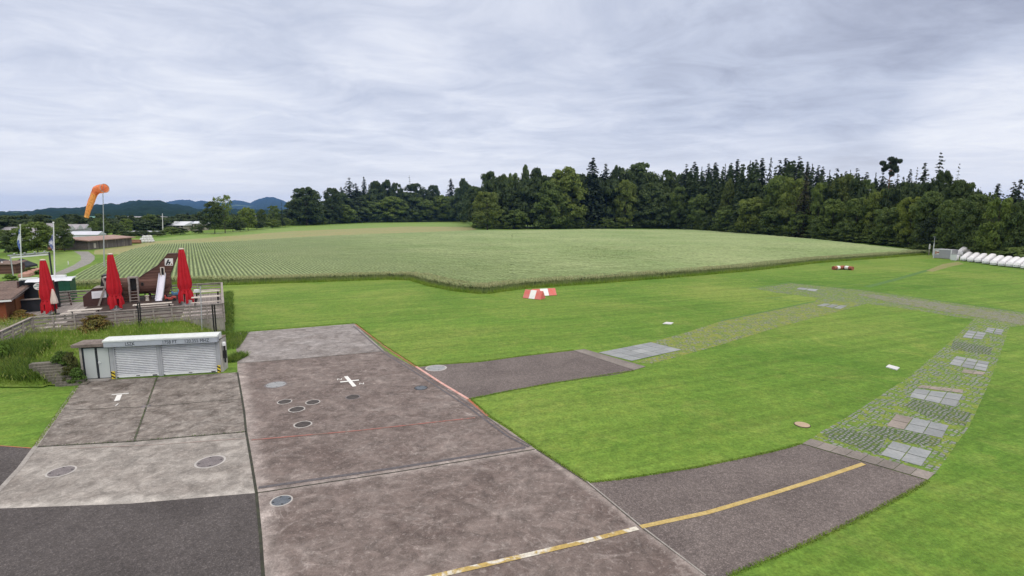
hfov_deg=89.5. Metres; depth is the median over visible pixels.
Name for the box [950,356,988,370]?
slab pad
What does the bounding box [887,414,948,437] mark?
slab pad
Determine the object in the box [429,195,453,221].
tree
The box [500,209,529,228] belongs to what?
shrub
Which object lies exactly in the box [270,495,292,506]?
manhole cover
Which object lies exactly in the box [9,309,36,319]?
shrub
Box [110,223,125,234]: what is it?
tree
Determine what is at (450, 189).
spruce
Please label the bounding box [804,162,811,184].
spruce
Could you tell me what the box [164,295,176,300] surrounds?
toy tractor
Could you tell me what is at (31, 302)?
bar shack
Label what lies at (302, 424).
manhole cover
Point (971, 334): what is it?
slab pad
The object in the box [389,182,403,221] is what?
tree
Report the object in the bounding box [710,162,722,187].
spruce
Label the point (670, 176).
tree
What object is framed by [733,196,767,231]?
tree
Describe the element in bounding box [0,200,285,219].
hill
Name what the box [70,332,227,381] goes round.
storage shed
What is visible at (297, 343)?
slab
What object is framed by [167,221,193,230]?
flat shed
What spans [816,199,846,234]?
tree
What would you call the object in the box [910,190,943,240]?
tree
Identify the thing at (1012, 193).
spruce
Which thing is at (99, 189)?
windsock
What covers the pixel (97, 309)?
picnic table
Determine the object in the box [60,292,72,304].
plank rack
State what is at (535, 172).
tree
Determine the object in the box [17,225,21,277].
flagpole
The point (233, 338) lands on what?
rough growth
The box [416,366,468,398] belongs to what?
pink edge line
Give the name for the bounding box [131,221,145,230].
tree
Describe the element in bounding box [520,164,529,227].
tree
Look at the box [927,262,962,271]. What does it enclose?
bare track
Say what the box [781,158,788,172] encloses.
spruce
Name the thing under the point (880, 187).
spruce
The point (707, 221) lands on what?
shrub
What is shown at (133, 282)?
door
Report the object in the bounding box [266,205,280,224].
tree
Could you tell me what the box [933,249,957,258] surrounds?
site container
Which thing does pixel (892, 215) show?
tree
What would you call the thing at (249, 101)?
sky
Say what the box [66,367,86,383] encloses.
shrub
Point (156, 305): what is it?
picnic bench
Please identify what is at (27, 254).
banner frame
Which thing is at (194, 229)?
shrub
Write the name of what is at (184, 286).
closed parasol
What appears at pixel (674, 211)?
tree
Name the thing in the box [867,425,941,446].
cobble strip
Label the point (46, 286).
closed parasol
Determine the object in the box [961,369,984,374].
pink slab row
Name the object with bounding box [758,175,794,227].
tree
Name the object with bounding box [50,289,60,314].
closed parasol
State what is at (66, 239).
tree
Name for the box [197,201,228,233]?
tree
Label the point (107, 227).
tree
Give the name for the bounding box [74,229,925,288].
grain crop
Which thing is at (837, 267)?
barrel marker
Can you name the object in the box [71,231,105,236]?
glass hall
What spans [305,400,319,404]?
manhole cover
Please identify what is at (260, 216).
tree
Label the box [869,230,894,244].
shrub
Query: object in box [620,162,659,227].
tree
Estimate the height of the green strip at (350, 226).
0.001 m
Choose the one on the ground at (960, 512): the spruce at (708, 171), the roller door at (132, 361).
the spruce at (708, 171)
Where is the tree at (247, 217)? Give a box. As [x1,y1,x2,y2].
[237,207,256,230]
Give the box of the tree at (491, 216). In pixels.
[471,191,504,229]
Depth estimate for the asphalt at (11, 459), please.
19.02 m
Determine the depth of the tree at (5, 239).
110.63 m
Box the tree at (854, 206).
[842,197,872,237]
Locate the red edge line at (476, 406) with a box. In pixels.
[0,324,487,447]
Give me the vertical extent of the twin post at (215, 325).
2.302 m
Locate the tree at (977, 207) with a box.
[949,194,997,250]
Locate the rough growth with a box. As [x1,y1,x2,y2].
[218,289,249,362]
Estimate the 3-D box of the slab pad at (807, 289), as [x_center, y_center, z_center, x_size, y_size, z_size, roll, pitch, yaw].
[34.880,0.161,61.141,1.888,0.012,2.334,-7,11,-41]
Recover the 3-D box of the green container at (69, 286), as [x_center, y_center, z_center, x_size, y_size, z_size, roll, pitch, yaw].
[-45.876,0.027,51.333,3.700,2.538,3.000,-5,10,-29]
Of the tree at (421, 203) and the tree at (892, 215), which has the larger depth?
the tree at (421, 203)
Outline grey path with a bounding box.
[858,294,1023,324]
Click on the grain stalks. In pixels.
(384, 274)
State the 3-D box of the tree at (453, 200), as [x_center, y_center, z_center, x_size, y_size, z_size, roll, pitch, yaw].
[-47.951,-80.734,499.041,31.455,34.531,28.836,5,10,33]
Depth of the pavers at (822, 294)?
55.38 m
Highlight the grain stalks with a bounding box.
[75,245,928,292]
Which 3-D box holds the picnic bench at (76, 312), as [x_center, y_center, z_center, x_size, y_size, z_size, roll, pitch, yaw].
[-32.040,2.035,38.195,2.037,0.474,0.268,-5,10,-29]
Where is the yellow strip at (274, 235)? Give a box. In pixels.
[94,226,476,253]
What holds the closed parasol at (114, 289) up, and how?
on the terrace deck
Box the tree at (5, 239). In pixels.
[0,228,27,253]
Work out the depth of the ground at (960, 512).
29.22 m
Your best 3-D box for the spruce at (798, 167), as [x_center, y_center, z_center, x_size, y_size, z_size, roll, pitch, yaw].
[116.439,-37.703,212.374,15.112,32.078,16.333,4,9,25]
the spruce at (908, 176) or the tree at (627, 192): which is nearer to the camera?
the spruce at (908, 176)
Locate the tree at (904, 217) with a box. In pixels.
[893,197,928,244]
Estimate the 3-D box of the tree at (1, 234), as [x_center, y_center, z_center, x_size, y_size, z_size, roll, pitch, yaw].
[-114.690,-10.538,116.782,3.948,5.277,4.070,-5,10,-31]
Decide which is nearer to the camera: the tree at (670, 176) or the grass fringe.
the grass fringe
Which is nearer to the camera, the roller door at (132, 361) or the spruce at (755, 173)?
the roller door at (132, 361)
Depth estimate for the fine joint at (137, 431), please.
21.35 m
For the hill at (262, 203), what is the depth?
5504.04 m
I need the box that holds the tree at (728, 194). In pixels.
[716,179,734,225]
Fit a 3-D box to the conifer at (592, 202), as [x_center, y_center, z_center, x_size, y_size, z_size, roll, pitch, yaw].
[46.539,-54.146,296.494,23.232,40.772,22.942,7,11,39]
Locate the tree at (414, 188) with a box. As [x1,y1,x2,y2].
[404,183,431,221]
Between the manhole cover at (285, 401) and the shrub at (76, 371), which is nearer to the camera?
the manhole cover at (285, 401)
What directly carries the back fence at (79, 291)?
on the terrace deck
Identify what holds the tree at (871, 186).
on the ground at (960, 512)
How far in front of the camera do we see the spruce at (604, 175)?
308.77 m
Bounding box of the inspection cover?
[794,422,810,427]
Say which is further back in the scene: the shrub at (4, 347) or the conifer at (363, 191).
the conifer at (363, 191)
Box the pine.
[879,156,902,188]
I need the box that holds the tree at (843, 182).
[823,173,856,216]
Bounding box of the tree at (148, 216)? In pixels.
[141,214,160,226]
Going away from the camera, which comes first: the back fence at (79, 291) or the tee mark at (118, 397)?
the tee mark at (118, 397)
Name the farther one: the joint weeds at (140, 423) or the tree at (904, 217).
the tree at (904, 217)
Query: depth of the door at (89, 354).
27.99 m
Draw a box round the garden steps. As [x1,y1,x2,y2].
[29,361,89,386]
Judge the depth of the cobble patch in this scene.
20.79 m
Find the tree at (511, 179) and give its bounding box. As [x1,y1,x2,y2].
[505,173,520,187]
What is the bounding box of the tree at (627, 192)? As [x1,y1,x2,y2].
[612,179,640,228]
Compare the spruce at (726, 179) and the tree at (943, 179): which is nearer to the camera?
the tree at (943, 179)
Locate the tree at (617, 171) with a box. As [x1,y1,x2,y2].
[608,165,624,197]
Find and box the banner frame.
[7,251,52,275]
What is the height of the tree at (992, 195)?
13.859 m
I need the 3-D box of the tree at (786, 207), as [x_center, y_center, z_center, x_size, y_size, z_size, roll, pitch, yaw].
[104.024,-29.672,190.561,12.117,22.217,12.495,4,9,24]
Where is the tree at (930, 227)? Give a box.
[914,217,941,244]
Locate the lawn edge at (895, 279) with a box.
[720,269,1023,320]
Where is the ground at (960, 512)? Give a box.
[0,220,1023,575]
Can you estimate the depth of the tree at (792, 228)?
182.31 m
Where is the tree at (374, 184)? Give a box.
[365,181,386,199]
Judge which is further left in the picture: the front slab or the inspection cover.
the front slab
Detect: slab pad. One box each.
[599,342,680,360]
[797,288,817,290]
[817,303,845,308]
[881,441,931,465]
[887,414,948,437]
[910,389,962,406]
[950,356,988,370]
[963,330,985,338]
[985,327,1003,334]
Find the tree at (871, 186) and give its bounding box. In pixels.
[857,179,877,228]
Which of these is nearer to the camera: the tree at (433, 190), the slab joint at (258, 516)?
the slab joint at (258, 516)
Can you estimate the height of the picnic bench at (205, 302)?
0.472 m
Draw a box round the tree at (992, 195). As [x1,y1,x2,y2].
[986,192,996,199]
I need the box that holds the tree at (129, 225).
[120,219,132,230]
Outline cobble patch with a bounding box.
[822,427,886,453]
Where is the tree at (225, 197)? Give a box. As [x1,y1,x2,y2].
[211,195,233,232]
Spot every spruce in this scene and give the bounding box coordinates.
[280,202,284,225]
[339,187,355,222]
[343,178,369,222]
[353,183,367,222]
[445,180,459,220]
[599,164,615,223]
[668,164,688,227]
[687,162,699,182]
[698,164,713,193]
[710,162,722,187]
[724,163,736,187]
[733,159,740,183]
[744,160,760,192]
[758,158,767,202]
[765,160,781,218]
[766,157,772,182]
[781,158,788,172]
[793,156,803,179]
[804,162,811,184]
[807,165,823,211]
[875,171,887,191]
[893,174,899,189]
[906,169,913,190]
[909,163,929,204]
[930,152,944,179]
[992,184,1004,204]
[1002,182,1021,206]
[1011,179,1023,204]
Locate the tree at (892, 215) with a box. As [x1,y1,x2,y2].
[868,207,903,240]
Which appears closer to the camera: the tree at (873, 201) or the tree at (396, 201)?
the tree at (873, 201)
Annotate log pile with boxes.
[132,240,141,243]
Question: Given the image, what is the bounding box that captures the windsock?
[84,184,109,266]
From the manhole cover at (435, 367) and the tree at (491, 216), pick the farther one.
the tree at (491, 216)
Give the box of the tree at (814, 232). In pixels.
[809,217,836,239]
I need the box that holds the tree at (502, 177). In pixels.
[498,173,505,201]
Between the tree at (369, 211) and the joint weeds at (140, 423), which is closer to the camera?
the joint weeds at (140, 423)
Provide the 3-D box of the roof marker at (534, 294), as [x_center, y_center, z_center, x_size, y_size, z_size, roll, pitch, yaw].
[2.344,0.673,54.865,2.140,0.860,1.180,5,10,32]
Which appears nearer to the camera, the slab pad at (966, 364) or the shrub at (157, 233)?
the slab pad at (966, 364)
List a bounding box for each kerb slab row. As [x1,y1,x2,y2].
[574,349,645,369]
[802,439,934,479]
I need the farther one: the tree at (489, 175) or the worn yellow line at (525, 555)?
the tree at (489, 175)
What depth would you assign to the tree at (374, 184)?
490.68 m
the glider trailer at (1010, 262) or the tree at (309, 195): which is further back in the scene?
the tree at (309, 195)
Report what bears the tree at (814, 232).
on the ground at (960, 512)
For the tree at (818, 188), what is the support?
on the ground at (960, 512)
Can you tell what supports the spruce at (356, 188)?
on the ground at (960, 512)
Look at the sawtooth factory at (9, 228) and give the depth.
170.66 m
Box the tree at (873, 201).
[862,188,889,233]
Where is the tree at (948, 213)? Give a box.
[930,198,970,248]
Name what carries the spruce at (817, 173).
on the ground at (960, 512)
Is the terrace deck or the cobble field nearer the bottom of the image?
the cobble field
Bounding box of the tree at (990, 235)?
[973,197,1022,252]
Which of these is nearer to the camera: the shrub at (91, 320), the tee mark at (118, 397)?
the tee mark at (118, 397)
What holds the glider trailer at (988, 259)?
on the ground at (960, 512)
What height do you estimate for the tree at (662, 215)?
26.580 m
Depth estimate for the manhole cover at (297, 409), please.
23.84 m
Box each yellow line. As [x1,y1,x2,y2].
[427,526,638,575]
[640,463,865,527]
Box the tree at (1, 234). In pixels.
[0,230,15,252]
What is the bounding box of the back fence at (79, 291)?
[59,282,220,301]
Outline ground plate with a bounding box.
[886,365,899,369]
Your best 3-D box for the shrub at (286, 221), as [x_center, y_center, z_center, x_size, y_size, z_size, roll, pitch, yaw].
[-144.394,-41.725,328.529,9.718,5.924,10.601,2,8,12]
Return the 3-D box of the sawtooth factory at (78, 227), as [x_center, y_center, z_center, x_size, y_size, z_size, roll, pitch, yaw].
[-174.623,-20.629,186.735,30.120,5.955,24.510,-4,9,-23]
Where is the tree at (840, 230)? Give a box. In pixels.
[831,219,863,241]
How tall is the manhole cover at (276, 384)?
0.009 m
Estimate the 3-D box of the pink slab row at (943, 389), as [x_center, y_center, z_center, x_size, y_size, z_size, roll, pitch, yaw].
[22.081,5.195,26.637,2.046,0.011,0.658,4,9,25]
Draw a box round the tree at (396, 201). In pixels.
[375,196,409,218]
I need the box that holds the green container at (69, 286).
[19,275,76,299]
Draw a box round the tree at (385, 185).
[379,180,394,217]
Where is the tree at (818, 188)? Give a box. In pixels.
[807,182,828,230]
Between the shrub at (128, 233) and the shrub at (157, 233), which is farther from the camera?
the shrub at (157, 233)
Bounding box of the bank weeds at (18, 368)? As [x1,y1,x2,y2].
[0,335,80,381]
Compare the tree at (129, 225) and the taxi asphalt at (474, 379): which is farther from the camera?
the tree at (129, 225)
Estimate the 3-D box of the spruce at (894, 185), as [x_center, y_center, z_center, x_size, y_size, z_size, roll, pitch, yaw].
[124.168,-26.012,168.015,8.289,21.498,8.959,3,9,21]
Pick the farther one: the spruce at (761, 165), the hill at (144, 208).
the hill at (144, 208)
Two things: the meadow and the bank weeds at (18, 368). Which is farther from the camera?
the meadow
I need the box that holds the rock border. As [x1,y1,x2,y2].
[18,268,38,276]
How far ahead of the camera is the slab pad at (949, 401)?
25.51 m
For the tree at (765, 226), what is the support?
on the ground at (960, 512)
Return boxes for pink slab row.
[918,385,962,392]
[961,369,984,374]
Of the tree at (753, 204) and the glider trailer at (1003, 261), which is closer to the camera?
the glider trailer at (1003, 261)
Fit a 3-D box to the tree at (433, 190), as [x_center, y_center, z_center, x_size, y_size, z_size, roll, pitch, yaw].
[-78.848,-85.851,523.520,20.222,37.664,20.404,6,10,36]
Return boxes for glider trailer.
[958,246,969,256]
[960,252,972,260]
[967,252,979,261]
[974,253,987,261]
[982,254,995,263]
[990,255,1003,264]
[998,256,1012,265]
[1006,257,1019,266]
[1013,257,1023,266]
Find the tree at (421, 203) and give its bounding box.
[407,197,434,221]
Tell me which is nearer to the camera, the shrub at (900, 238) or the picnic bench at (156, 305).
the picnic bench at (156, 305)
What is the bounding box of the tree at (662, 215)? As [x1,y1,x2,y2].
[626,182,671,227]
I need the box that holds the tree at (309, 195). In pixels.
[284,187,323,224]
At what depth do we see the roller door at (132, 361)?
28.47 m
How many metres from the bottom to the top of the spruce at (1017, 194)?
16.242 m
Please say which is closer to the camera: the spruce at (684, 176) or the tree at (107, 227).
the tree at (107, 227)
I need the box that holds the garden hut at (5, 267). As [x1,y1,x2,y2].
[0,260,27,273]
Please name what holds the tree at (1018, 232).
on the ground at (960, 512)
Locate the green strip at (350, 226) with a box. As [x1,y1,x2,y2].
[154,222,470,240]
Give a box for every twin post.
[137,302,141,326]
[211,304,216,331]
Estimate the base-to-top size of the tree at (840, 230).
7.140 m
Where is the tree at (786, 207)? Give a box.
[776,177,810,230]
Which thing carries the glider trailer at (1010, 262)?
on the ground at (960, 512)
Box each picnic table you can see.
[67,308,101,317]
[132,302,171,310]
[191,295,219,301]
[193,290,219,299]
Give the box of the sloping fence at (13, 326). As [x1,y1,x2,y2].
[0,317,34,340]
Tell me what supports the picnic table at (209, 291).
on the terrace deck
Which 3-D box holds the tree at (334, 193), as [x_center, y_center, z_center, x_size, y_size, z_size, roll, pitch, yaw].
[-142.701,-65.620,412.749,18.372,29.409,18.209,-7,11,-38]
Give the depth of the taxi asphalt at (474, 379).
29.57 m
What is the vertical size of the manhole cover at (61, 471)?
0.009 m
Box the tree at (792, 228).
[781,210,811,235]
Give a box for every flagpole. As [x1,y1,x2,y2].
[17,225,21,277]
[49,222,55,277]
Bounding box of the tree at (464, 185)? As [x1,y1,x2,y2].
[455,178,470,212]
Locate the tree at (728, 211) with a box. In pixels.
[712,205,735,231]
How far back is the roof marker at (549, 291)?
56.77 m
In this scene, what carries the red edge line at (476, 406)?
on the slab at (389, 394)
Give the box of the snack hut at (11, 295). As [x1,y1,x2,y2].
[0,280,29,320]
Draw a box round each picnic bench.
[60,311,95,318]
[141,304,172,308]
[191,300,220,305]
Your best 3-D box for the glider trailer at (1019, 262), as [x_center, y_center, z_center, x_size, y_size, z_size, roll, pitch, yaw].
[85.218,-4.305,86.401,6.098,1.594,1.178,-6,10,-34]
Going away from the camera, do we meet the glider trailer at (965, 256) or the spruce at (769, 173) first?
the glider trailer at (965, 256)
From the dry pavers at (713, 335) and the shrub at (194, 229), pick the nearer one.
the dry pavers at (713, 335)
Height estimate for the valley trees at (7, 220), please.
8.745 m
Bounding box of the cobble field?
[951,341,991,354]
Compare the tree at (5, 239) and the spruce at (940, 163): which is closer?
the tree at (5, 239)
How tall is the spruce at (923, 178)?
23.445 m
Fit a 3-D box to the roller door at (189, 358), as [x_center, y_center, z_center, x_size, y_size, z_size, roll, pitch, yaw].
[-18.101,3.921,29.021,2.713,1.808,0.133,-2,8,-12]
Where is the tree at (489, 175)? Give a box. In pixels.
[475,171,498,207]
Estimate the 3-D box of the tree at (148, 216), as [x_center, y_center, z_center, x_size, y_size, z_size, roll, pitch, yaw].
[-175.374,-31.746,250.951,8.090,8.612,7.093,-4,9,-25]
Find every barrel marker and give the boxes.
[832,266,843,269]
[842,265,853,269]
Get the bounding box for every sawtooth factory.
[1,226,38,238]
[11,223,91,237]
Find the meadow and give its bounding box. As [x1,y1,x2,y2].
[0,251,80,277]
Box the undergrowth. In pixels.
[291,215,1023,257]
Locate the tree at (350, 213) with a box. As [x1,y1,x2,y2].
[333,204,357,223]
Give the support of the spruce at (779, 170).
on the ground at (960, 512)
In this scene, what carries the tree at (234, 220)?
on the green strip at (350, 226)
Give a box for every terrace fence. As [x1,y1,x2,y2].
[30,303,225,333]
[221,282,223,312]
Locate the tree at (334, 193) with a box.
[322,188,344,223]
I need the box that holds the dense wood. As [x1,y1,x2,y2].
[280,160,1023,244]
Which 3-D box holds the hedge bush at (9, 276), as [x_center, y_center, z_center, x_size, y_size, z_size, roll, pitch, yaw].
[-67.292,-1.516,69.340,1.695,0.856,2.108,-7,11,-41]
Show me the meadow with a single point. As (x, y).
(63, 259)
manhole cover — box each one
[45,465,76,477]
[194,455,225,467]
[264,381,286,387]
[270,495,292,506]
[277,399,291,403]
[288,406,304,411]
[293,421,311,427]
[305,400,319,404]
[345,394,359,398]
[414,386,427,389]
[425,365,446,370]
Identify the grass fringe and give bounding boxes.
[32,323,930,575]
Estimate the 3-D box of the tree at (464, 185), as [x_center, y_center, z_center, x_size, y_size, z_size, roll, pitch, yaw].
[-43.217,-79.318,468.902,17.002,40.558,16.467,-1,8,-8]
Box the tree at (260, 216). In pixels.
[256,209,267,223]
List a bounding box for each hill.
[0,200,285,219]
[166,197,286,209]
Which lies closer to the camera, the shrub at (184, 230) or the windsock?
the windsock
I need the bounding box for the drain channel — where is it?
[258,326,530,488]
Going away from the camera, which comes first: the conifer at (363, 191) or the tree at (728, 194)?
the tree at (728, 194)
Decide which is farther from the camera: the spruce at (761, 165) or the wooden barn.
the spruce at (761, 165)
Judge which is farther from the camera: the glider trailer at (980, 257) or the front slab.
the glider trailer at (980, 257)
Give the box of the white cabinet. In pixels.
[951,254,959,260]
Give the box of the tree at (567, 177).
[543,166,587,228]
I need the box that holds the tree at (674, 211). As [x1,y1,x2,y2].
[666,186,688,228]
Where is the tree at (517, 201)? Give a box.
[498,190,526,228]
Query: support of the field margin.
on the ground at (960, 512)
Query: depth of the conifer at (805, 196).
181.50 m
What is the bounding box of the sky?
[0,0,1023,211]
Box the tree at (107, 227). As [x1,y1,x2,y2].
[87,218,113,234]
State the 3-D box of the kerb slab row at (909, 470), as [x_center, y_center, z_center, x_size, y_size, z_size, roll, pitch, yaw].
[13.066,6.281,19.154,0.726,0.012,3.982,-8,12,-44]
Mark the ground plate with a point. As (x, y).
(892, 367)
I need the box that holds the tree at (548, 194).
[529,180,572,228]
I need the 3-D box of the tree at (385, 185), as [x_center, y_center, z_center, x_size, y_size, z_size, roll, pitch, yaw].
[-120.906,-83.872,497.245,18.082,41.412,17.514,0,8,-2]
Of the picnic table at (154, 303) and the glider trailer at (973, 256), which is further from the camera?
the glider trailer at (973, 256)
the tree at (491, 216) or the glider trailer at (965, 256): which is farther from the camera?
the tree at (491, 216)
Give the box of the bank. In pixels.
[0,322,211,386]
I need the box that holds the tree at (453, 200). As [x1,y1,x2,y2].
[445,187,461,221]
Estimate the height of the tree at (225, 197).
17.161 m
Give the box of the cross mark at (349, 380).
[340,376,358,386]
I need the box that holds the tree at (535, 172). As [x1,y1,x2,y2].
[530,167,543,199]
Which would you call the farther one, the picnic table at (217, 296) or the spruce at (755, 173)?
the spruce at (755, 173)
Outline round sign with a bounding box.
[33,282,38,289]
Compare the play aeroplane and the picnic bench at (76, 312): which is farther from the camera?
the play aeroplane
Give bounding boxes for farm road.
[53,251,94,274]
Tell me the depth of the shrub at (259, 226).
279.64 m
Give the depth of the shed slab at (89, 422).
23.75 m
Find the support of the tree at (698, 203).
on the ground at (960, 512)
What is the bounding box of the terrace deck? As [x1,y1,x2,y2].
[0,293,224,335]
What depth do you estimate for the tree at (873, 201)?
152.18 m
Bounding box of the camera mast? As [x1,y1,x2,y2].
[194,286,201,327]
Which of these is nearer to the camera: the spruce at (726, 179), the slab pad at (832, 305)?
the slab pad at (832, 305)
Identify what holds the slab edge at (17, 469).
on the ground at (960, 512)
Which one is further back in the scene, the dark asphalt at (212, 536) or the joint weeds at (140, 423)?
the joint weeds at (140, 423)
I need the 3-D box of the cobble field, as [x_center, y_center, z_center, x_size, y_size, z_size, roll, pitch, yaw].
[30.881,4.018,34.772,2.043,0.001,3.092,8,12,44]
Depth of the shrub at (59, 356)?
27.85 m
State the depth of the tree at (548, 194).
282.43 m
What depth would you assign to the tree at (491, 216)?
263.69 m
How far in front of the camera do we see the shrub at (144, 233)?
192.36 m
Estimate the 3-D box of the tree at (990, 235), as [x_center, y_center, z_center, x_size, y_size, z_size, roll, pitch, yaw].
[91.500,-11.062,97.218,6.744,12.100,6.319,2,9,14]
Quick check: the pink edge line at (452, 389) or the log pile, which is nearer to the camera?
the pink edge line at (452, 389)
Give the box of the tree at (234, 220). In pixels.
[222,215,239,228]
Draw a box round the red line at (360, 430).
[251,417,474,439]
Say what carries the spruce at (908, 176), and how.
on the ground at (960, 512)
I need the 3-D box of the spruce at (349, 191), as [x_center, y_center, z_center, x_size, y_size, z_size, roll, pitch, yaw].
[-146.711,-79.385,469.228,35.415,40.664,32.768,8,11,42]
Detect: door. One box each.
[83,348,97,378]
[97,348,110,377]
[114,345,158,377]
[127,276,138,291]
[161,342,216,374]
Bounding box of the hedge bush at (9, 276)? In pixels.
[2,274,18,279]
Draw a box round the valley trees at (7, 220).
[0,213,291,230]
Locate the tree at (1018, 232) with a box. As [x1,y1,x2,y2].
[996,201,1023,250]
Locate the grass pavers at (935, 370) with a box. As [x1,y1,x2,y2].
[812,319,1008,472]
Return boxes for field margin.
[76,252,930,293]
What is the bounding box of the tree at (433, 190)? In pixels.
[425,185,440,221]
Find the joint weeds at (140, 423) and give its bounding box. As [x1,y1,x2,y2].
[36,379,228,445]
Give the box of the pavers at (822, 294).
[756,283,1023,326]
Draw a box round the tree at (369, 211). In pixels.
[359,201,382,221]
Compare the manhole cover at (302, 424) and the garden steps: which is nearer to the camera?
the manhole cover at (302, 424)
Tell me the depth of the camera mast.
37.26 m
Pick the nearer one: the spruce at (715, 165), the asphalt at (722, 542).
the asphalt at (722, 542)
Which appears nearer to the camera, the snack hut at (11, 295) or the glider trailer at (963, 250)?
the snack hut at (11, 295)
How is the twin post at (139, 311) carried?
on the bank
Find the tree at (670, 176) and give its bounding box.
[657,169,679,216]
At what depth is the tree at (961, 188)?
114.35 m
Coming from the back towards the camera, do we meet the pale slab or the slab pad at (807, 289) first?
the slab pad at (807, 289)
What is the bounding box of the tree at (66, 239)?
[51,218,74,250]
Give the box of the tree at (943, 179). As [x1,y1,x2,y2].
[930,170,954,196]
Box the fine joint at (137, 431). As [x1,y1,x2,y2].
[73,351,707,575]
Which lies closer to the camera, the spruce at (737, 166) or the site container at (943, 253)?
the site container at (943, 253)
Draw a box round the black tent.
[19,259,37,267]
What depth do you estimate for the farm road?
94.24 m
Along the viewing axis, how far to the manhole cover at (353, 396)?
25.52 m
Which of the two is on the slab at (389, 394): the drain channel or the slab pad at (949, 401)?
the drain channel
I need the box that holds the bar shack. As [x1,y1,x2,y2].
[17,277,72,311]
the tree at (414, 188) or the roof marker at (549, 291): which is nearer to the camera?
the roof marker at (549, 291)
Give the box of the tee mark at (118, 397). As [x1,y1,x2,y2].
[112,393,127,400]
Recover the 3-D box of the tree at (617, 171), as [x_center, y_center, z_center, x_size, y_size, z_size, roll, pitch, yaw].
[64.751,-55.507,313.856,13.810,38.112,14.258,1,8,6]
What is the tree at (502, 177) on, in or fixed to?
on the ground at (960, 512)
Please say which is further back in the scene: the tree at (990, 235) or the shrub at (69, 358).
the tree at (990, 235)
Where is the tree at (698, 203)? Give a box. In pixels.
[687,194,716,225]
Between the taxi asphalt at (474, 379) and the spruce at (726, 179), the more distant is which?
the spruce at (726, 179)
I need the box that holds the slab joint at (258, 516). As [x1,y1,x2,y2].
[38,372,534,575]
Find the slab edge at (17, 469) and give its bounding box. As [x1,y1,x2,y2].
[0,388,705,574]
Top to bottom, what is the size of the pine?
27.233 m
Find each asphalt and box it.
[0,446,31,484]
[0,493,260,575]
[419,351,633,397]
[591,444,927,575]
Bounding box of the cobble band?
[902,399,971,424]
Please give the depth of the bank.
33.00 m
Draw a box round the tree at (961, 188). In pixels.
[935,179,977,236]
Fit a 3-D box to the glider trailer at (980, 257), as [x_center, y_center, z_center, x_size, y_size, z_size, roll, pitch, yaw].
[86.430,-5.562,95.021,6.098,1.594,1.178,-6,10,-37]
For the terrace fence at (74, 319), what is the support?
on the terrace deck
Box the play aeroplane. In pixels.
[83,253,177,306]
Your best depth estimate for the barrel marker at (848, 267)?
81.94 m
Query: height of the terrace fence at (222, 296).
1.470 m
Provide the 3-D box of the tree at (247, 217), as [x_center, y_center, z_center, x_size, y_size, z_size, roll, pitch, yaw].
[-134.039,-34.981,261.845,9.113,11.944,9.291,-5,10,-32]
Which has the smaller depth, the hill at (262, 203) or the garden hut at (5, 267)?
the garden hut at (5, 267)
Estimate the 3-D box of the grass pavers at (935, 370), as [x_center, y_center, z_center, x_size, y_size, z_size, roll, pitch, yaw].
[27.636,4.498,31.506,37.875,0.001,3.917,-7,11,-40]
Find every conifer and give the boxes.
[360,177,367,195]
[577,157,609,228]
[788,168,811,238]
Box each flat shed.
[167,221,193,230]
[191,221,208,230]
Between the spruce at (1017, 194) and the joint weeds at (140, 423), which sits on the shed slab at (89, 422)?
the joint weeds at (140, 423)
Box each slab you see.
[0,432,254,507]
[39,372,244,445]
[236,324,383,362]
[237,351,533,491]
[258,448,705,575]
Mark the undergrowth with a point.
(916, 244)
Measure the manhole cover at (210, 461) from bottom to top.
0.009 m
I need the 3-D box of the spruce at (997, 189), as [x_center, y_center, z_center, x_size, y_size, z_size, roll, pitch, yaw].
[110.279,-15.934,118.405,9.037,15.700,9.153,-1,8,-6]
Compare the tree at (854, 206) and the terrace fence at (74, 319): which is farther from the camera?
the tree at (854, 206)
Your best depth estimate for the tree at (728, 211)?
229.74 m
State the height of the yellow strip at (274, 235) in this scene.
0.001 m
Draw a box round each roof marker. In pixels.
[523,289,544,299]
[532,288,556,295]
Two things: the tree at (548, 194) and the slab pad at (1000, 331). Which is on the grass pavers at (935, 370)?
the slab pad at (1000, 331)
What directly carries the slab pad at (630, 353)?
on the ground at (960, 512)
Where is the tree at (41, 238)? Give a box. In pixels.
[9,221,58,254]
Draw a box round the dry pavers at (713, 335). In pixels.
[632,301,860,363]
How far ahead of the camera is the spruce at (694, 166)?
303.07 m
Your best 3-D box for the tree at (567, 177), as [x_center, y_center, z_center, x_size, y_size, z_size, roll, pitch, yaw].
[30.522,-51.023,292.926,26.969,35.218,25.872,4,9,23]
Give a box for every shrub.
[0,341,9,356]
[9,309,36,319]
[50,351,68,365]
[61,351,78,381]
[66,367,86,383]
[76,314,113,333]
[116,230,137,235]
[133,231,152,236]
[149,230,166,235]
[163,227,182,234]
[173,228,188,234]
[190,225,204,233]
[230,220,247,230]
[254,221,266,227]
[264,220,281,227]
[279,218,292,225]
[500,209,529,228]
[700,215,715,229]
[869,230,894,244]
[894,229,912,244]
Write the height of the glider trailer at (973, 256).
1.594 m
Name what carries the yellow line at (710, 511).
on the asphalt at (722, 542)
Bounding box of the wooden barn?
[47,235,135,249]
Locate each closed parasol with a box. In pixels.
[39,259,56,314]
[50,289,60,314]
[106,253,124,309]
[177,248,193,304]
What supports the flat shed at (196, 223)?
on the ground at (960, 512)
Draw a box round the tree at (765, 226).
[758,207,790,232]

